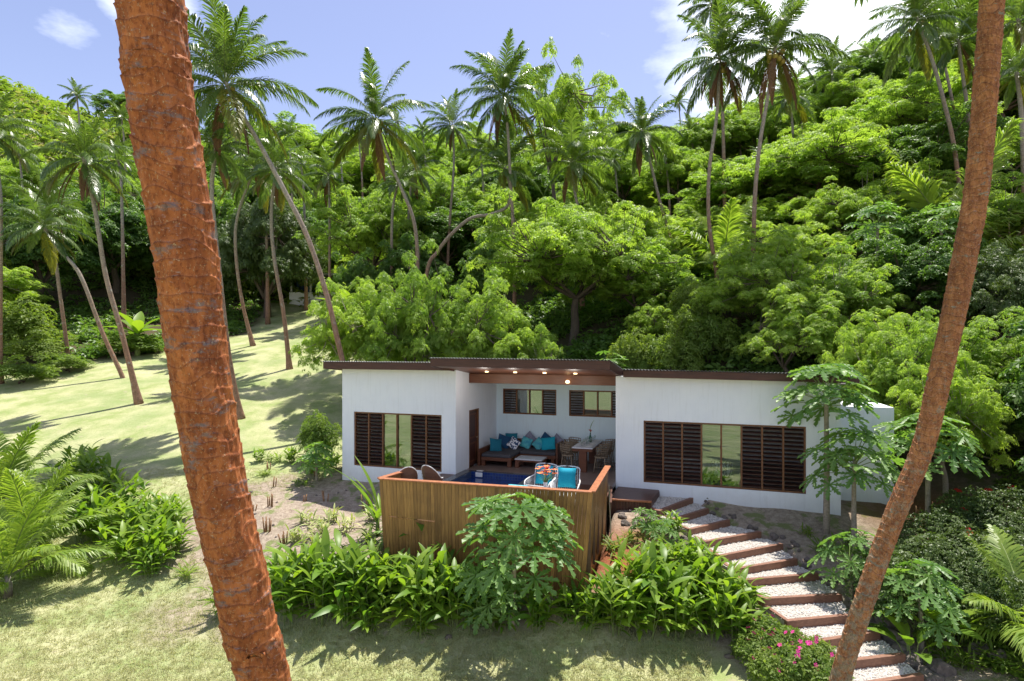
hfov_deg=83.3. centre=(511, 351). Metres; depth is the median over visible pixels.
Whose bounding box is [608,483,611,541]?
support pole
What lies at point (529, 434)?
scatter cushion
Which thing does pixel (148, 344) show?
leafy shrub
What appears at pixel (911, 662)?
rock
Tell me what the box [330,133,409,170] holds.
feathery tree
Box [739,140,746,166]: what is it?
coconut palm
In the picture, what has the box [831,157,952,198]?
feathery tree
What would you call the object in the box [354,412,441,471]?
window
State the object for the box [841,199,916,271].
papaya tree
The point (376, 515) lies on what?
blade leaf plant
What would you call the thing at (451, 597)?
ginger plant
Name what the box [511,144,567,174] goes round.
feathery tree
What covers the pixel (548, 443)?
scatter cushion
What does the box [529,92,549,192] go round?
coconut palm
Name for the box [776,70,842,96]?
feathery tree
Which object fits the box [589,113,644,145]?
broadleaf tree
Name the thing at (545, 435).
scatter cushion
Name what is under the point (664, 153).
coconut palm
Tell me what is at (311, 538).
variegated shrub
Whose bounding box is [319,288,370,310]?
banana plant
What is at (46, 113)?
hill grass
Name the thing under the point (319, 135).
broadleaf tree
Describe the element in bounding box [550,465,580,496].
woven armchair
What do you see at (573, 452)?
dining chair
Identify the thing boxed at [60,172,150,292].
broadleaf tree
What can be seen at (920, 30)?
coconut palm
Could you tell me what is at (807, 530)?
weed clump
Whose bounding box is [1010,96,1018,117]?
feathery tree
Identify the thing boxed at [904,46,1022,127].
rain tree
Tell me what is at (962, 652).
weed clump
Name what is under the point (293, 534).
variegated shrub
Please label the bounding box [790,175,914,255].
rain tree
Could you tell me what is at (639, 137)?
coconut palm
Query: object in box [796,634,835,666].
periwinkle bush
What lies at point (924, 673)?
rock
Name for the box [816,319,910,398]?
feathery tree
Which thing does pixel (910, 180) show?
young coconut palm
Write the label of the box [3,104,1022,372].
undergrowth
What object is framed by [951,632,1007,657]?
weed clump
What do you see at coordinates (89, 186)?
coconut palm
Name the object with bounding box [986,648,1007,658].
rock
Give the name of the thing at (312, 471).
ginger plant
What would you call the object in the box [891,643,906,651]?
rock
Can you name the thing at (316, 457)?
papaya tree
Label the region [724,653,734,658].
rock
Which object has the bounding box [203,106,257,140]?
rain tree
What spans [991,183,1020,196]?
broadleaf tree
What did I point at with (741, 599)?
ginger plant
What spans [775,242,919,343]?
feathery tree
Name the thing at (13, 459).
young coconut palm
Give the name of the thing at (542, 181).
broadleaf tree
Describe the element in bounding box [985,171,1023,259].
feathery tree
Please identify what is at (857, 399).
papaya tree
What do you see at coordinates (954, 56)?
rain tree
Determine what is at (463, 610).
ginger plant
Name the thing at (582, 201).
feathery tree
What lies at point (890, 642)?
rock
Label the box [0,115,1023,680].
ground
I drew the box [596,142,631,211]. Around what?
coconut palm
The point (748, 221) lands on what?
feathery tree
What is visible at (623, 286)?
feathery tree
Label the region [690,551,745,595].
ginger plant
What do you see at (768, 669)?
periwinkle bush
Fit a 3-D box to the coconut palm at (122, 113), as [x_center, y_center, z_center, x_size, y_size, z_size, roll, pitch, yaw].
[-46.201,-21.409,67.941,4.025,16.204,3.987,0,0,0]
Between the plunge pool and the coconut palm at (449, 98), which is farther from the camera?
the coconut palm at (449, 98)
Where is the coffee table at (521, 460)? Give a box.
[515,455,546,467]
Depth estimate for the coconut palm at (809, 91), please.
57.42 m
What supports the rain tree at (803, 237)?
on the ground at (102, 411)
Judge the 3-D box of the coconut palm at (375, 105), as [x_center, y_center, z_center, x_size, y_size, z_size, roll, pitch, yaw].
[-8.621,-8.980,36.161,7.704,19.025,6.901,0,0,0]
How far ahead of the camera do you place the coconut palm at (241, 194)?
41.90 m
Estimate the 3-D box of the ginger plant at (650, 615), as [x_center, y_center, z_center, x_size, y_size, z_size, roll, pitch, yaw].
[2.886,5.264,12.197,2.006,1.629,1.508,0,0,2]
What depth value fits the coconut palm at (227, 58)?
25.76 m
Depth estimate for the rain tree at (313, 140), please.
94.25 m
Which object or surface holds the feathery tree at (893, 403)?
on the ground at (102, 411)
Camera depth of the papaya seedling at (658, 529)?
14.57 m
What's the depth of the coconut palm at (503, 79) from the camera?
39.55 m
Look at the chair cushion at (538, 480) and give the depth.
16.07 m
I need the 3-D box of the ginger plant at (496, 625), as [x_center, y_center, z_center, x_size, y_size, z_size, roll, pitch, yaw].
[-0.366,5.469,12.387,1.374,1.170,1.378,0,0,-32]
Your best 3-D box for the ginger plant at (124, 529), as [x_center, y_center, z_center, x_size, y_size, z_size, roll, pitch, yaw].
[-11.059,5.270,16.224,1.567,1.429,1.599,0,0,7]
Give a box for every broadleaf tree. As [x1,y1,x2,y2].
[3,191,107,308]
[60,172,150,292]
[89,89,125,117]
[96,220,154,275]
[205,162,271,206]
[214,185,249,232]
[280,202,347,262]
[312,132,384,147]
[333,247,384,304]
[373,231,453,294]
[381,194,505,273]
[455,233,529,305]
[465,152,561,210]
[507,144,536,152]
[544,160,614,197]
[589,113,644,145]
[733,98,758,110]
[759,65,848,105]
[818,37,908,88]
[831,100,1018,186]
[836,219,983,325]
[843,202,989,268]
[908,112,965,143]
[986,376,1023,436]
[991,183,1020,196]
[998,320,1023,418]
[1015,457,1023,471]
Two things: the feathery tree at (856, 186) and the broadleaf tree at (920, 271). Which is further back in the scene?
the feathery tree at (856, 186)
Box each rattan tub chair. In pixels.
[399,466,417,478]
[421,465,442,480]
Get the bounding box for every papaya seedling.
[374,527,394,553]
[628,507,662,541]
[643,518,678,549]
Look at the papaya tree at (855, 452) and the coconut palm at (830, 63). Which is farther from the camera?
the coconut palm at (830, 63)
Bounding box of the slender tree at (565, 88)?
[499,36,630,201]
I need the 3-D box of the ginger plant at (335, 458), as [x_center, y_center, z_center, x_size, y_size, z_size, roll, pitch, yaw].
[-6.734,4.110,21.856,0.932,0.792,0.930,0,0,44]
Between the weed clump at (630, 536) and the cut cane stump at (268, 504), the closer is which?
the weed clump at (630, 536)
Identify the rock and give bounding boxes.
[444,634,451,639]
[618,514,626,518]
[621,519,630,525]
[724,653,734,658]
[770,532,778,538]
[874,608,895,628]
[881,627,901,642]
[885,640,893,645]
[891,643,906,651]
[898,639,912,649]
[903,650,922,668]
[915,665,931,673]
[918,670,927,677]
[924,676,931,680]
[925,658,956,676]
[928,672,942,680]
[929,674,945,680]
[963,641,989,654]
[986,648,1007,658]
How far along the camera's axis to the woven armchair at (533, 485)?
16.12 m
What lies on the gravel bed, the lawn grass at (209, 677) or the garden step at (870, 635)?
the garden step at (870, 635)
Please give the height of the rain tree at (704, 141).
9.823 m
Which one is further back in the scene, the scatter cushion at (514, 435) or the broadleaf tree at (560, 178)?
the broadleaf tree at (560, 178)
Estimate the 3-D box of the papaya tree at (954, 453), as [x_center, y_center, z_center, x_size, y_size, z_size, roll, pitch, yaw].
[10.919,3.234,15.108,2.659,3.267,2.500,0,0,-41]
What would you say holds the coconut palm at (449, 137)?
on the ground at (102, 411)
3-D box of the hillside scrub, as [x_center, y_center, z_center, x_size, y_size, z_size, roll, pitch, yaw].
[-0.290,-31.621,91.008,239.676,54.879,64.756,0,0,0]
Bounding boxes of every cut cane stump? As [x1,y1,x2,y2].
[262,516,271,532]
[267,493,272,506]
[278,531,287,543]
[321,490,328,501]
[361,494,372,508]
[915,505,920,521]
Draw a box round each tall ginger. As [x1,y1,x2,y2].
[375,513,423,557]
[657,509,686,532]
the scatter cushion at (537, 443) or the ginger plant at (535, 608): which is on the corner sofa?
the scatter cushion at (537, 443)
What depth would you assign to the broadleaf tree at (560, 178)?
69.30 m
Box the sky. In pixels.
[0,0,956,144]
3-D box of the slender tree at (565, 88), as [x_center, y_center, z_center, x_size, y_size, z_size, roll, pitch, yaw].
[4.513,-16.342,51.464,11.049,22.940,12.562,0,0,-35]
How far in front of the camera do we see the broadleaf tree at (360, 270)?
43.46 m
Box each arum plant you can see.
[867,610,960,663]
[880,586,993,649]
[922,601,1010,646]
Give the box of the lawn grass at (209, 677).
[0,467,715,680]
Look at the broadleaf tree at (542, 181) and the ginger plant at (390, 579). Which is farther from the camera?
the broadleaf tree at (542, 181)
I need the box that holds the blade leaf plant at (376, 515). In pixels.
[331,455,380,535]
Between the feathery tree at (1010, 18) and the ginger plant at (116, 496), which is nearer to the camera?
the ginger plant at (116, 496)
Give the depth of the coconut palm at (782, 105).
49.82 m
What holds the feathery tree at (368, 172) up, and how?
on the ground at (102, 411)
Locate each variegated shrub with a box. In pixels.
[284,524,311,543]
[291,507,321,525]
[299,512,330,536]
[300,531,329,547]
[317,503,343,523]
[333,511,360,532]
[358,504,376,521]
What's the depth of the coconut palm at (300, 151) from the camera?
57.89 m
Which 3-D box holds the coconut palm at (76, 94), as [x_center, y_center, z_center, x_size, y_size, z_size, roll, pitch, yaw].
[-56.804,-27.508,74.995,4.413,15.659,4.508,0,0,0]
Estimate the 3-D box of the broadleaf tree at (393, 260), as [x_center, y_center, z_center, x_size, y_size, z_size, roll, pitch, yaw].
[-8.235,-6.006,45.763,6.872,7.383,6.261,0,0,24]
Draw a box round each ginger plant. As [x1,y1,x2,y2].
[35,454,87,487]
[53,468,102,502]
[55,486,114,542]
[57,438,104,474]
[66,475,111,515]
[68,495,128,545]
[75,446,119,484]
[82,487,140,526]
[84,459,132,496]
[92,510,150,565]
[93,495,170,540]
[107,469,150,506]
[111,516,173,571]
[127,487,174,517]
[127,497,167,543]
[129,538,175,580]
[131,509,185,565]
[146,493,192,527]
[155,492,192,517]
[157,514,197,553]
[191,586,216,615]
[252,447,267,461]
[263,537,350,609]
[265,546,300,611]
[267,556,323,625]
[271,553,361,626]
[281,445,305,464]
[290,548,304,576]
[299,525,368,617]
[305,460,323,473]
[310,555,390,629]
[315,533,397,613]
[317,539,349,577]
[325,452,341,469]
[334,554,400,618]
[345,588,397,636]
[350,547,411,601]
[364,546,434,628]
[367,553,399,575]
[380,545,437,607]
[387,541,475,611]
[388,590,446,637]
[390,547,423,581]
[395,554,460,630]
[417,545,455,596]
[425,557,478,627]
[433,570,500,635]
[464,588,522,634]
[509,580,568,633]
[545,576,588,625]
[560,585,610,636]
[567,569,635,627]
[581,569,652,636]
[595,537,678,599]
[601,559,694,640]
[613,543,671,580]
[633,539,699,622]
[633,577,711,641]
[639,528,684,561]
[640,539,691,585]
[656,542,711,583]
[663,556,732,620]
[667,532,700,561]
[670,583,739,642]
[675,540,727,586]
[679,529,721,570]
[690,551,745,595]
[691,560,770,626]
[701,586,769,642]
[722,571,771,613]
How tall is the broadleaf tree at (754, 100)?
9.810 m
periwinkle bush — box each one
[728,626,773,666]
[742,612,782,638]
[744,646,795,680]
[755,627,790,656]
[759,641,810,680]
[771,623,810,645]
[788,639,831,680]
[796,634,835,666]
[800,650,855,680]
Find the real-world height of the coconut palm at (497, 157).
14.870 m
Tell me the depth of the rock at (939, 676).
10.66 m
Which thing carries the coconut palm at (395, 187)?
on the ground at (102, 411)
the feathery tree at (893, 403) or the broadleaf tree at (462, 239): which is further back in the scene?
the broadleaf tree at (462, 239)
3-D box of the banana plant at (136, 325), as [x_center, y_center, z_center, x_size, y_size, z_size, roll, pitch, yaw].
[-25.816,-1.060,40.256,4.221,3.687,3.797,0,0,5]
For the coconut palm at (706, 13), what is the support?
on the ground at (102, 411)
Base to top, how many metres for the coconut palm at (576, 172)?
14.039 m
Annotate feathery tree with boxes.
[0,145,79,192]
[3,257,52,310]
[60,150,139,191]
[206,177,224,205]
[254,148,337,206]
[255,111,320,144]
[289,276,413,376]
[322,127,351,152]
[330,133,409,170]
[332,141,399,183]
[358,239,479,361]
[387,124,448,167]
[399,160,476,209]
[428,129,495,177]
[431,122,494,154]
[441,267,533,358]
[458,183,543,258]
[503,320,564,359]
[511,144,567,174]
[541,167,622,220]
[568,190,694,260]
[586,247,702,314]
[600,135,657,174]
[605,128,678,159]
[623,293,685,337]
[651,203,716,252]
[660,250,713,275]
[673,190,751,216]
[683,194,775,245]
[687,273,744,309]
[689,227,833,320]
[730,279,871,372]
[747,188,859,233]
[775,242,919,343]
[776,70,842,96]
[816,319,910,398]
[824,305,935,371]
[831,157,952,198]
[852,156,959,219]
[855,306,1000,420]
[862,347,922,457]
[886,351,1018,492]
[929,306,1023,391]
[938,89,998,106]
[959,350,1015,388]
[976,9,1022,39]
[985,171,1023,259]
[996,127,1020,179]
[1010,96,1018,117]
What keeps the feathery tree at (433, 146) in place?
on the ground at (102, 411)
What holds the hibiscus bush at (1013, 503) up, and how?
on the ground at (102, 411)
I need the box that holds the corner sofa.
[478,438,565,467]
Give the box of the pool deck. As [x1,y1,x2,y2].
[390,473,610,534]
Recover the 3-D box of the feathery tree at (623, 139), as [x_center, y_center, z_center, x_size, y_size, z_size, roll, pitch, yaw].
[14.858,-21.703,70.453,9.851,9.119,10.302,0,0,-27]
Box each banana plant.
[104,311,161,355]
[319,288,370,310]
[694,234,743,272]
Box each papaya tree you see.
[292,441,336,480]
[454,492,583,628]
[595,351,629,368]
[770,363,879,534]
[797,425,905,549]
[799,528,892,600]
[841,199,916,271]
[872,412,989,528]
[872,558,970,649]
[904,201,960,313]
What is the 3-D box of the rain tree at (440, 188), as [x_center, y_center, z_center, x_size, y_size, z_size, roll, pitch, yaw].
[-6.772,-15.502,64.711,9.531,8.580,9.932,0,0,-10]
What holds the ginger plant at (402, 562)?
on the ground at (102, 411)
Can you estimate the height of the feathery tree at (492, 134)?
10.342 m
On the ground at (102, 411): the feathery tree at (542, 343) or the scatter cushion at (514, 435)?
the feathery tree at (542, 343)
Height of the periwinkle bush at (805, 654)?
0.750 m
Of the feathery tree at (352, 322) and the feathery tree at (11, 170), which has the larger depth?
the feathery tree at (11, 170)
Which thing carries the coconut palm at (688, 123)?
on the ground at (102, 411)
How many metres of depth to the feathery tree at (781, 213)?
39.66 m
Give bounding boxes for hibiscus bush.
[841,545,947,630]
[887,531,983,609]
[897,507,987,563]
[922,526,1020,599]
[927,485,1015,538]
[940,556,1023,646]
[960,527,1023,585]
[961,483,1023,537]
[974,509,1023,574]
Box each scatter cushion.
[490,438,501,450]
[498,433,510,448]
[505,433,517,438]
[506,436,520,448]
[519,436,532,448]
[521,431,535,446]
[532,437,541,448]
[541,432,550,437]
[541,436,554,449]
[555,433,563,448]
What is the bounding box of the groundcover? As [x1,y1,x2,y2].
[897,434,1023,680]
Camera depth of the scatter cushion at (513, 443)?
21.91 m
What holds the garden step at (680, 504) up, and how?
on the gravel bed
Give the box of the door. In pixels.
[469,408,478,467]
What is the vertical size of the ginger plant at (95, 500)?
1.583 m
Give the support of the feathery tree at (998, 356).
on the ground at (102, 411)
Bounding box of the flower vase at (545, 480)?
[535,465,556,486]
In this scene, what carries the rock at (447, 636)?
on the ground at (102, 411)
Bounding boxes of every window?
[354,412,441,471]
[503,389,555,414]
[569,390,615,417]
[644,421,805,493]
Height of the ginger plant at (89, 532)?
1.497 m
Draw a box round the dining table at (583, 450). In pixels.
[572,439,602,472]
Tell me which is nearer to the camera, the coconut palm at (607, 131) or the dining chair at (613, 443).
the dining chair at (613, 443)
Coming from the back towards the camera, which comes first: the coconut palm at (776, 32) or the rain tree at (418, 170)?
the rain tree at (418, 170)
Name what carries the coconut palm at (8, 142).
on the ground at (102, 411)
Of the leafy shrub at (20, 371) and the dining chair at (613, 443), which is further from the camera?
the leafy shrub at (20, 371)
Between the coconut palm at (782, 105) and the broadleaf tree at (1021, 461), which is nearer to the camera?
the broadleaf tree at (1021, 461)
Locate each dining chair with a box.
[560,442,574,467]
[564,439,578,466]
[569,437,580,462]
[593,444,608,472]
[597,441,611,468]
[600,439,614,466]
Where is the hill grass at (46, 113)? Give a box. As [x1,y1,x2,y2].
[0,86,225,209]
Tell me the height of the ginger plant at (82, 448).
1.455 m
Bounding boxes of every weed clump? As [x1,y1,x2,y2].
[170,558,201,580]
[255,469,271,475]
[260,451,283,462]
[293,479,307,486]
[359,524,382,544]
[365,537,382,554]
[600,532,623,558]
[618,529,639,546]
[632,518,649,533]
[795,522,816,537]
[805,531,843,554]
[838,527,871,545]
[926,637,986,671]
[936,639,988,673]
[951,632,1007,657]
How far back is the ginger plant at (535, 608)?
12.23 m
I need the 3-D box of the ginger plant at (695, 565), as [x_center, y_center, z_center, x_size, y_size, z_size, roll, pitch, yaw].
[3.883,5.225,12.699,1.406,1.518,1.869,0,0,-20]
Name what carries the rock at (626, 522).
on the ground at (102, 411)
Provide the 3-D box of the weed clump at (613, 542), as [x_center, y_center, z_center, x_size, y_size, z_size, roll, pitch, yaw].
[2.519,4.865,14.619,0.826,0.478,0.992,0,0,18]
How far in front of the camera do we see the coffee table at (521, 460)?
20.60 m
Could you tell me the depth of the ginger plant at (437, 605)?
12.35 m
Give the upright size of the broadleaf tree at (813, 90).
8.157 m
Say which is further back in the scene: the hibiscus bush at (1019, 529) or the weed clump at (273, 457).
the weed clump at (273, 457)
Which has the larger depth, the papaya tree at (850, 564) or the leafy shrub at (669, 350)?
the leafy shrub at (669, 350)
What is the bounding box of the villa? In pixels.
[322,357,893,515]
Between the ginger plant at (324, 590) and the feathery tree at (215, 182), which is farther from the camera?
the feathery tree at (215, 182)
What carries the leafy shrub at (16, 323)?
on the ground at (102, 411)
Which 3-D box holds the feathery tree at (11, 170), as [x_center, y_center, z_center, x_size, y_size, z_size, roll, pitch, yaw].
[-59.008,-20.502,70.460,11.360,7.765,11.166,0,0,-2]
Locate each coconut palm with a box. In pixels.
[0,89,48,383]
[0,130,47,204]
[0,179,124,378]
[0,421,107,535]
[0,453,123,578]
[0,486,116,598]
[2,157,92,354]
[20,104,143,404]
[57,77,96,163]
[94,136,136,327]
[101,99,128,172]
[113,0,290,680]
[185,0,344,360]
[199,105,260,419]
[205,117,304,345]
[226,130,324,369]
[260,140,284,324]
[272,113,309,210]
[285,142,320,310]
[298,145,355,318]
[314,47,435,301]
[326,131,351,219]
[347,123,365,198]
[370,147,426,291]
[382,133,446,230]
[388,110,406,144]
[412,116,434,166]
[421,88,481,291]
[421,115,542,308]
[441,94,452,123]
[449,28,554,306]
[458,129,494,195]
[528,98,626,309]
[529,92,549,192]
[592,109,618,151]
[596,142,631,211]
[601,96,683,251]
[651,137,682,215]
[661,197,752,278]
[663,0,791,279]
[668,91,688,126]
[673,112,707,148]
[677,0,745,208]
[714,0,851,308]
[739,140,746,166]
[746,137,769,156]
[757,58,821,139]
[781,84,820,134]
[803,35,861,108]
[824,116,1023,260]
[828,0,1005,680]
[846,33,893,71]
[856,0,976,188]
[884,0,978,113]
[892,40,920,80]
[906,0,1013,144]
[910,524,1023,660]
[959,38,1023,249]
[973,0,1023,108]
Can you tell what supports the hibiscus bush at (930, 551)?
on the ground at (102, 411)
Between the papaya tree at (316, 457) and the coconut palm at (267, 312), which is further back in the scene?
the coconut palm at (267, 312)
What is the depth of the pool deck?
17.58 m
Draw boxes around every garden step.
[649,497,692,517]
[663,508,708,524]
[679,519,729,535]
[694,531,760,546]
[709,543,782,561]
[724,558,797,574]
[738,572,818,585]
[742,587,841,606]
[763,605,847,627]
[799,630,879,646]
[855,652,905,669]
[866,672,923,680]
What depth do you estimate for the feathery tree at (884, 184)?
35.20 m
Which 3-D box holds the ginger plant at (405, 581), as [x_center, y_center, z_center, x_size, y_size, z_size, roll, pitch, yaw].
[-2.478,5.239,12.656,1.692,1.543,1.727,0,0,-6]
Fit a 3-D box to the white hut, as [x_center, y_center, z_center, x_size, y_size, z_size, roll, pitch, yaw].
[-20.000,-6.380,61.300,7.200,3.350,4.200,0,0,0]
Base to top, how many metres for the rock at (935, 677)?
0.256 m
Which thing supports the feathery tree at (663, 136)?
on the ground at (102, 411)
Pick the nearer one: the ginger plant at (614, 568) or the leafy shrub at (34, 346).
the ginger plant at (614, 568)
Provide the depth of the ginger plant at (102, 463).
20.51 m
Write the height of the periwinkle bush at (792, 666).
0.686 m
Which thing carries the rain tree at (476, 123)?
on the ground at (102, 411)
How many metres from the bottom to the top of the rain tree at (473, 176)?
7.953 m
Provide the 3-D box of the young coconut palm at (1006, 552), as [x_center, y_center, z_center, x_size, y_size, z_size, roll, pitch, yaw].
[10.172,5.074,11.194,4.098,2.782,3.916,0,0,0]
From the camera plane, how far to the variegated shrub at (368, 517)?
17.17 m
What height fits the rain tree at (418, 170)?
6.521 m
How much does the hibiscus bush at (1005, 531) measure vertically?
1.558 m
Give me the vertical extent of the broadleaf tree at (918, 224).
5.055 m
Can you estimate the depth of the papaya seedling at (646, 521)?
15.01 m
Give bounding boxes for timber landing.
[610,486,659,518]
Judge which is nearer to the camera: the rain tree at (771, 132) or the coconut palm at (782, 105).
the coconut palm at (782, 105)
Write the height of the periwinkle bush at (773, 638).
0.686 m
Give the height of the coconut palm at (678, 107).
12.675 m
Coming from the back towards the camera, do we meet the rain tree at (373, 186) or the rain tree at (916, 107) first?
the rain tree at (373, 186)
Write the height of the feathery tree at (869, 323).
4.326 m
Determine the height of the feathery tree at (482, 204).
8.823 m
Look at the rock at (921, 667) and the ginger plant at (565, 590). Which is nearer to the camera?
the rock at (921, 667)
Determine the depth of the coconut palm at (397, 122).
89.95 m
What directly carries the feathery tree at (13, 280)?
on the ground at (102, 411)
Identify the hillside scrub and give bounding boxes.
[0,65,948,306]
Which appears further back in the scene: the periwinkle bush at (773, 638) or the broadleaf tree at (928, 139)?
the broadleaf tree at (928, 139)
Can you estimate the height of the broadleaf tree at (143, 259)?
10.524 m
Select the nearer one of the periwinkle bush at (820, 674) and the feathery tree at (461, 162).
the periwinkle bush at (820, 674)
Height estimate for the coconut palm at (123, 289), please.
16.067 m
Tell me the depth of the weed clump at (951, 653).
11.00 m
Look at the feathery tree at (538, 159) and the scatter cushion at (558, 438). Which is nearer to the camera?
the scatter cushion at (558, 438)
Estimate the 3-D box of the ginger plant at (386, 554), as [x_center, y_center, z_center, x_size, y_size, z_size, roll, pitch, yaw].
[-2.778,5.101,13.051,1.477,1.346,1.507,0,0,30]
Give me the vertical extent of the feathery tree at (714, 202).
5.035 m
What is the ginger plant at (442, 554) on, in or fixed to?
on the ground at (102, 411)
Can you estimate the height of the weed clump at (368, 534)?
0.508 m
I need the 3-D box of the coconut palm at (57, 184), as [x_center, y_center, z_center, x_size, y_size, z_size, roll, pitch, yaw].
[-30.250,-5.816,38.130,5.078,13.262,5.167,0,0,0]
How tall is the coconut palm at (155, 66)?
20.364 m
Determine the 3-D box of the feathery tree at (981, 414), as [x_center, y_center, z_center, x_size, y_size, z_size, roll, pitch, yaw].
[12.700,2.315,16.635,3.326,4.690,3.383,0,0,1]
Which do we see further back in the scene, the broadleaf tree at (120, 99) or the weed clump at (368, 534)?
the broadleaf tree at (120, 99)
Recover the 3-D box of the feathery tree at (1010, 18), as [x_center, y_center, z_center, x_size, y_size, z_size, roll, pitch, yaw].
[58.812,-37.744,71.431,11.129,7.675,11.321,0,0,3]
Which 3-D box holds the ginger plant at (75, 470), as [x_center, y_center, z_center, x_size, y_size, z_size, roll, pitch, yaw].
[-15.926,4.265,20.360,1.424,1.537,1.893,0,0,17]
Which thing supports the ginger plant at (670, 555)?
on the ground at (102, 411)
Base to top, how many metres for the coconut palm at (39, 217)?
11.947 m
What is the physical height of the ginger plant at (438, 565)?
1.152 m
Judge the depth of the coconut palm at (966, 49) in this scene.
37.91 m
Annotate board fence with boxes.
[377,465,610,595]
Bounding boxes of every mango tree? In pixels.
[217,195,327,317]
[930,242,1023,352]
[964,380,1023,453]
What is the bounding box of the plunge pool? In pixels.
[442,470,535,488]
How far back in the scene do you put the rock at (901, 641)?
11.52 m
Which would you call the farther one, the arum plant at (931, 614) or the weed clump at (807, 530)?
the weed clump at (807, 530)
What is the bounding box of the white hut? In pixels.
[289,273,342,305]
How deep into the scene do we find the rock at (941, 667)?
10.81 m
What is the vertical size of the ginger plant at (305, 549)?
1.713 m
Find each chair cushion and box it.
[535,464,552,484]
[558,467,575,487]
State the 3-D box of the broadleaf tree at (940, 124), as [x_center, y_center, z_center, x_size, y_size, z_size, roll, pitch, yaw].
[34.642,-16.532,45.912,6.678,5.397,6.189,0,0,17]
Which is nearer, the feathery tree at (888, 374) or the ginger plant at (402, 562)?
the ginger plant at (402, 562)
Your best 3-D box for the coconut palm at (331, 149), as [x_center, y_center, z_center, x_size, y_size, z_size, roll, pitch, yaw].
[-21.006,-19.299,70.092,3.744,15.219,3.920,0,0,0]
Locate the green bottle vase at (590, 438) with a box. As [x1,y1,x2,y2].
[589,422,592,441]
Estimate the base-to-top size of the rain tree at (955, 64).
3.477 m
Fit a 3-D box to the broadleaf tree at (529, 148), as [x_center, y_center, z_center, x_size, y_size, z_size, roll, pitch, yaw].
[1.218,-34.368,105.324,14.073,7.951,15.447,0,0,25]
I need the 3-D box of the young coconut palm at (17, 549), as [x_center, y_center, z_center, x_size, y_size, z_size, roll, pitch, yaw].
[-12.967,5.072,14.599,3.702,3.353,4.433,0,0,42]
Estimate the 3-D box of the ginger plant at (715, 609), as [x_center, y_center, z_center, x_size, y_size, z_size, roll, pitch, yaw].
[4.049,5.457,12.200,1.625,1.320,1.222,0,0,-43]
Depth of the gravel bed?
13.26 m
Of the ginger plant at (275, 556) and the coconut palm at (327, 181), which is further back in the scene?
the coconut palm at (327, 181)
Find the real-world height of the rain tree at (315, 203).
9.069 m
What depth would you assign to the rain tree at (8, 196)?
59.56 m
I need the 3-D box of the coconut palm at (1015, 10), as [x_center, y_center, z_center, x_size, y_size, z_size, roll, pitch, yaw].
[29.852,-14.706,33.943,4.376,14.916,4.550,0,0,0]
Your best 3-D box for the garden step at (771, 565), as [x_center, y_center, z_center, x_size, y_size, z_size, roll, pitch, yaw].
[6.087,5.260,14.287,1.984,0.200,0.601,0,0,-20]
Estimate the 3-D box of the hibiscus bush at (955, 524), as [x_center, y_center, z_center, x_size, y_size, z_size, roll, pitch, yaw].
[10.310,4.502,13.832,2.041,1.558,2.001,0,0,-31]
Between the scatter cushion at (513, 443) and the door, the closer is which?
the door
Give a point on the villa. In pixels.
(699, 437)
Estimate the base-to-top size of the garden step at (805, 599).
0.200 m
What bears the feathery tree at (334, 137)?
on the ground at (102, 411)
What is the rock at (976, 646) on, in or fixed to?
on the ground at (102, 411)
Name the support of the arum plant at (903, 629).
on the ground at (102, 411)
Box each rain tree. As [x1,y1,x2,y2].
[1,176,29,218]
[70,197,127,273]
[77,174,143,207]
[108,102,130,132]
[201,141,258,180]
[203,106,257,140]
[276,125,336,163]
[290,186,360,220]
[292,182,436,293]
[362,160,431,208]
[370,158,455,180]
[412,169,490,217]
[442,121,502,155]
[465,166,507,189]
[466,186,697,345]
[472,200,594,284]
[505,146,562,167]
[579,149,655,202]
[584,136,621,164]
[615,118,681,147]
[628,144,729,216]
[661,158,826,214]
[668,108,763,167]
[707,79,816,158]
[711,211,864,275]
[714,107,914,203]
[750,90,820,127]
[777,73,1004,151]
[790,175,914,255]
[806,69,902,124]
[853,24,909,59]
[885,37,1016,89]
[888,16,956,78]
[904,11,1015,73]
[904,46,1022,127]
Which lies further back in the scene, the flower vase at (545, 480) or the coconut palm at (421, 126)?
the coconut palm at (421, 126)
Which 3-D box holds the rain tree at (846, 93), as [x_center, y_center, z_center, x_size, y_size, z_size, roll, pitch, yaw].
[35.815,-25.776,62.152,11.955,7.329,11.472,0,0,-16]
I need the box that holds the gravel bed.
[654,497,916,680]
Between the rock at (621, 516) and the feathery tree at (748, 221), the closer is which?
the rock at (621, 516)
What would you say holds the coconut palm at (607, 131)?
on the ground at (102, 411)
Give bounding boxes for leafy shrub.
[0,353,61,383]
[3,294,60,354]
[3,326,77,360]
[40,352,95,371]
[95,330,163,355]
[295,409,341,457]
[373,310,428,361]
[606,326,654,369]
[637,304,704,370]
[665,276,727,331]
[678,289,741,363]
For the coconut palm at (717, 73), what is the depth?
31.90 m
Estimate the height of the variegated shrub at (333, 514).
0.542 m
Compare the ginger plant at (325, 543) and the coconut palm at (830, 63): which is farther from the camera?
the coconut palm at (830, 63)
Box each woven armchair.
[524,463,557,487]
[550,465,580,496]

